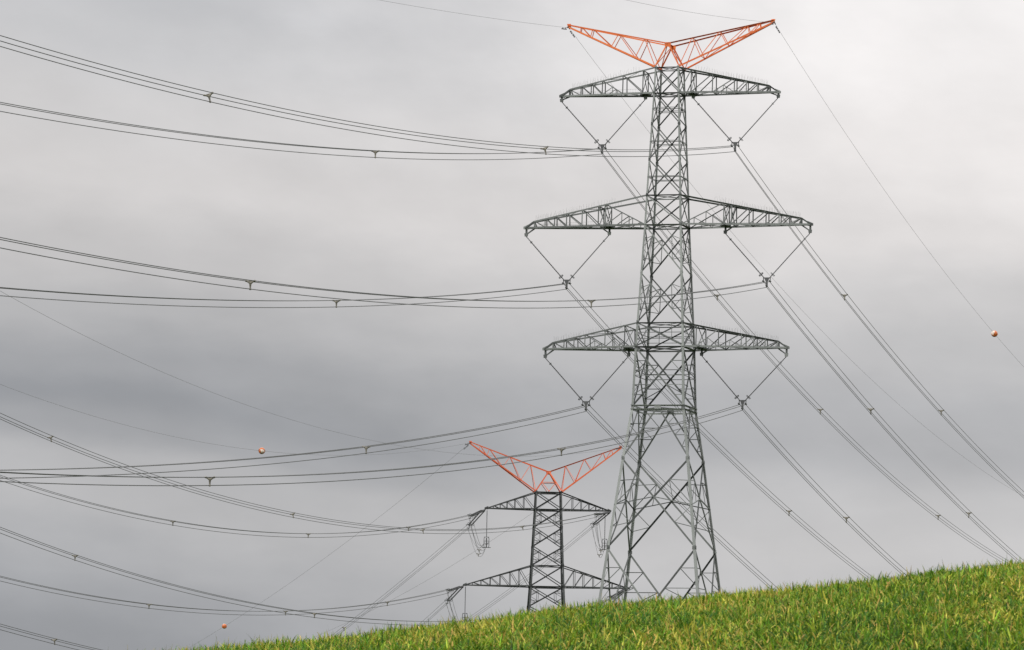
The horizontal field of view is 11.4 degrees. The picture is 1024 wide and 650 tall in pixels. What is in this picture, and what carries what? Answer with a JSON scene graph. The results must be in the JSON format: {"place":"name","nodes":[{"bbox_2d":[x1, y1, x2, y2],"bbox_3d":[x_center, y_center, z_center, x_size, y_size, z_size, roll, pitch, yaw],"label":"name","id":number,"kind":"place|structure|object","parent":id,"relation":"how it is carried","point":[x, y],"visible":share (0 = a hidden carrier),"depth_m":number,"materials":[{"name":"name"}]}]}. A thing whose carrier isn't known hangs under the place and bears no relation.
{"place":"outdoors","nodes":[
{"label":"outdoors","id":0,"kind":"place"},
{"bbox_2d":[0,0,1023,649],"label":"sky","id":1,"kind":"structure","parent":0,"point":[929,94],"materials":[{"name":"grey"}]},
{"bbox_2d":[137,557,1023,649],"bbox_3d":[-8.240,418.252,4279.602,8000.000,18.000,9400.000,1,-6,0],"label":"ground","id":2,"kind":"structure","parent":0,"point":[855,638],"depth_m":50.41,"materials":[{"name":"green plant"}]},
{"bbox_2d":[463,441,629,612],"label":"lattice tower","id":3,"kind":"structure","parent":2,"relation":"on","point":[563,587],"depth_m":650.34,"materials":[{"name":"metal"}]},
{"bbox_2d":[0,624,100,649],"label":"conductor bundle","id":4,"kind":"object","parent":3,"relation":"hanging from","point":[54,639],"visible":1,"depth_m":466.80,"materials":[{"name":"metal"}]},
{"bbox_2d":[0,384,469,454],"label":"earth wire","id":5,"kind":"object","parent":3,"relation":"attached to","point":[222,445],"visible":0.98,"depth_m":558.25,"materials":[{"name":"metal"}]},
{"bbox_2d":[259,448,264,453],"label":"marker ball","id":6,"kind":"object","parent":5,"relation":"hanging from","point":[262,451],"visible":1,"depth_m":575.83,"materials":[{"name":"plastic"}]},
{"bbox_2d":[4,293,619,455],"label":"earth wire","id":7,"kind":"object","parent":3,"relation":"attached to","point":[268,412],"visible":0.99,"depth_m":521.53,"materials":[{"name":"metal"}]},
{"bbox_2d":[189,445,468,647],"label":"earth wire","id":8,"kind":"object","parent":3,"relation":"attached to","point":[336,549],"visible":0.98,"depth_m":694.70,"materials":[{"name":"metal"}]},
{"bbox_2d":[446,587,463,603],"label":"tension insulator","id":9,"kind":"object","parent":3,"relation":"attached to","point":[447,600],"visible":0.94,"depth_m":652.14,"materials":[{"name":"grey plastic"}]},
{"bbox_2d":[446,585,463,592],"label":"tension insulator","id":10,"kind":"object","parent":3,"relation":"attached to","point":[452,589],"visible":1,"depth_m":645.78,"materials":[{"name":"grey plastic"}]},
{"bbox_2d":[1,576,447,614],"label":"conductor bundle","id":11,"kind":"object","parent":10,"relation":"attached to","point":[387,602],"visible":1,"depth_m":555.85,"materials":[{"name":"metal"}]},
{"bbox_2d":[445,591,466,620],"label":"jumper loop","id":12,"kind":"object","parent":10,"relation":"hanging from","point":[451,608],"visible":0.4,"depth_m":645.57,"materials":[{"name":"metal"}]},
{"bbox_2d":[462,587,467,623],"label":"jumper hanger","id":13,"kind":"object","parent":3,"relation":"hanging from","point":[465,602],"visible":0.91,"depth_m":649.04,"materials":[{"name":"grey plastic"}]},
{"bbox_2d":[320,451,615,634],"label":"earth wire","id":14,"kind":"object","parent":3,"relation":"attached to","point":[433,576],"visible":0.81,"depth_m":713.17,"materials":[{"name":"metal"}]},
{"bbox_2d":[466,511,484,526],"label":"tension insulator","id":15,"kind":"object","parent":3,"relation":"attached to","point":[474,518],"visible":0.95,"depth_m":652.96,"materials":[{"name":"grey plastic"}]},
{"bbox_2d":[335,526,468,634],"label":"conductor bundle","id":16,"kind":"object","parent":15,"relation":"attached to","point":[343,627],"visible":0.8,"depth_m":677.13,"materials":[{"name":"metal"}]},
{"bbox_2d":[467,509,485,518],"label":"tension insulator","id":17,"kind":"object","parent":3,"relation":"attached to","point":[477,512],"visible":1,"depth_m":647.72,"materials":[{"name":"grey plastic"}]},
{"bbox_2d":[0,475,470,537],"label":"conductor bundle","id":18,"kind":"object","parent":17,"relation":"attached to","point":[308,534],"visible":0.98,"depth_m":556.76,"materials":[{"name":"metal"}]},
{"bbox_2d":[466,516,487,556],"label":"jumper loop","id":19,"kind":"object","parent":17,"relation":"hanging from","point":[476,541],"visible":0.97,"depth_m":648.21,"materials":[{"name":"metal"}]},
{"bbox_2d":[483,524,490,547],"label":"jumper hanger","id":20,"kind":"object","parent":3,"relation":"hanging from","point":[486,539],"visible":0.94,"depth_m":650.03,"materials":[{"name":"grey plastic"}]},
{"bbox_2d":[590,513,609,527],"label":"tension insulator","id":21,"kind":"object","parent":3,"relation":"attached to","point":[600,520],"visible":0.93,"depth_m":653.66,"materials":[{"name":"grey plastic"}]},
{"bbox_2d":[470,524,594,618],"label":"conductor bundle","id":22,"kind":"object","parent":21,"relation":"attached to","point":[528,574],"visible":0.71,"depth_m":675.80,"materials":[{"name":"metal"}]},
{"bbox_2d":[594,511,610,515],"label":"tension insulator","id":23,"kind":"object","parent":3,"relation":"attached to","point":[601,514],"visible":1,"depth_m":647.86,"materials":[{"name":"grey plastic"}]},
{"bbox_2d":[1,413,596,533],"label":"conductor bundle","id":24,"kind":"object","parent":23,"relation":"attached to","point":[292,514],"visible":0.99,"depth_m":537.30,"materials":[{"name":"metal"}]},
{"bbox_2d":[591,514,605,556],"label":"jumper loop","id":25,"kind":"object","parent":23,"relation":"hanging from","point":[598,540],"visible":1,"depth_m":648.55,"materials":[{"name":"metal"}]},
{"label":"tension insulator","id":26,"kind":"object","parent":3,"relation":"attached to","visible":0},
{"bbox_2d":[0,527,613,624],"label":"conductor bundle","id":27,"kind":"object","parent":26,"relation":"attached to","point":[75,556],"visible":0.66,"depth_m":502.90,"materials":[{"name":"metal"}]},
{"bbox_2d":[523,19,812,603],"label":"lattice tower","id":28,"kind":"structure","parent":2,"relation":"on","point":[692,326],"depth_m":452.82,"materials":[{"name":"metal"}]},
{"bbox_2d":[381,0,568,29],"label":"earth wire","id":29,"kind":"object","parent":28,"relation":"attached to","point":[486,17],"visible":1,"depth_m":431.37,"materials":[{"name":"metal"}]},
{"bbox_2d":[526,235,608,288],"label":"insulator assembly","id":30,"kind":"object","parent":28,"relation":"hanging from","point":[566,281],"visible":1,"depth_m":454.95,"materials":[{"name":"metal"}]},
{"bbox_2d":[0,283,568,307],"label":"conductor bundle","id":31,"kind":"object","parent":30,"relation":"hanging from","point":[336,301],"visible":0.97,"depth_m":370.44,"materials":[{"name":"metal"}]},
{"bbox_2d":[565,284,870,578],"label":"conductor bundle","id":32,"kind":"object","parent":30,"relation":"attached to","point":[789,511],"visible":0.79,"depth_m":515.38,"materials":[{"name":"metal"}]},
{"bbox_2d":[545,356,628,410],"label":"insulator assembly","id":33,"kind":"object","parent":28,"relation":"hanging from","point":[585,403],"visible":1,"depth_m":453.36,"materials":[{"name":"metal"}]},
{"bbox_2d":[0,406,586,478],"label":"conductor bundle","id":34,"kind":"object","parent":33,"relation":"hanging from","point":[366,447],"visible":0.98,"depth_m":374.90,"materials":[{"name":"metal"}]},
{"bbox_2d":[587,406,774,586],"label":"conductor bundle","id":35,"kind":"object","parent":33,"relation":"attached to","point":[678,495],"visible":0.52,"depth_m":484.06,"materials":[{"name":"metal"}]},
{"bbox_2d":[562,99,645,153],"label":"insulator assembly","id":36,"kind":"object","parent":28,"relation":"hanging from","point":[600,145],"visible":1,"depth_m":455.35,"materials":[{"name":"metal"}]},
{"bbox_2d":[0,102,604,159],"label":"conductor bundle","id":37,"kind":"object","parent":36,"relation":"hanging from","point":[374,151],"visible":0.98,"depth_m":361.25,"materials":[{"name":"metal"}]},
{"bbox_2d":[600,150,1007,562],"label":"conductor bundle","id":38,"kind":"object","parent":36,"relation":"hanging from","point":[820,410],"visible":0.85,"depth_m":530.42,"materials":[{"name":"metal"}]},
{"bbox_2d":[628,0,774,24],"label":"earth wire","id":39,"kind":"object","parent":28,"relation":"attached to","point":[711,15],"visible":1,"depth_m":429.19,"materials":[{"name":"metal"}]},
{"bbox_2d":[693,98,777,150],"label":"insulator assembly","id":40,"kind":"object","parent":28,"relation":"attached to","point":[735,143],"visible":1,"depth_m":452.13,"materials":[{"name":"metal"}]},
{"bbox_2d":[0,35,736,156],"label":"conductor bundle","id":41,"kind":"object","parent":40,"relation":"hanging from","point":[211,93],"visible":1,"depth_m":338.60,"materials":[{"name":"metal"}]},
{"bbox_2d":[733,148,1023,495],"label":"conductor bundle","id":42,"kind":"object","parent":40,"relation":"attached to","point":[844,295],"visible":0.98,"depth_m":508.76,"materials":[{"name":"metal"}]},
{"bbox_2d":[702,356,785,409],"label":"insulator assembly","id":43,"kind":"object","parent":28,"relation":"attached to","point":[742,402],"visible":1,"depth_m":449.61,"materials":[{"name":"metal"}]},
{"bbox_2d":[0,405,742,486],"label":"conductor bundle","id":44,"kind":"object","parent":43,"relation":"hanging from","point":[213,477],"visible":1,"depth_m":343.34,"materials":[{"name":"metal"}]},
{"bbox_2d":[740,405,903,570],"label":"conductor bundle","id":45,"kind":"object","parent":43,"relation":"attached to","point":[846,518],"visible":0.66,"depth_m":481.96,"materials":[{"name":"metal"}]},
{"bbox_2d":[726,233,809,286],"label":"insulator assembly","id":46,"kind":"object","parent":28,"relation":"attached to","point":[767,278],"visible":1,"depth_m":450.12,"materials":[{"name":"metal"}]},
{"bbox_2d":[0,237,766,307],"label":"conductor bundle","id":47,"kind":"object","parent":46,"relation":"hanging from","point":[250,282],"visible":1,"depth_m":322.61,"materials":[{"name":"metal"}]},
{"bbox_2d":[767,282,1022,559],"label":"conductor bundle","id":48,"kind":"object","parent":46,"relation":"attached to","point":[870,412],"visible":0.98,"depth_m":495.81,"materials":[{"name":"metal"}]},
{"bbox_2d":[569,28,1020,494],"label":"earth wire","id":49,"kind":"object","parent":28,"relation":"attached to","point":[574,36],"visible":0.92,"depth_m":530.00,"materials":[{"name":"metal"}]},
{"bbox_2d":[775,23,1023,366],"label":"earth wire","id":50,"kind":"object","parent":28,"relation":"attached to","point":[878,181],"visible":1,"depth_m":495.61,"materials":[{"name":"metal"}]},
{"bbox_2d":[991,331,997,336],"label":"marker ball","id":51,"kind":"object","parent":50,"relation":"attached to","point":[995,334],"visible":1,"depth_m":558.25,"materials":[{"name":"orange plastic"}]}
]}

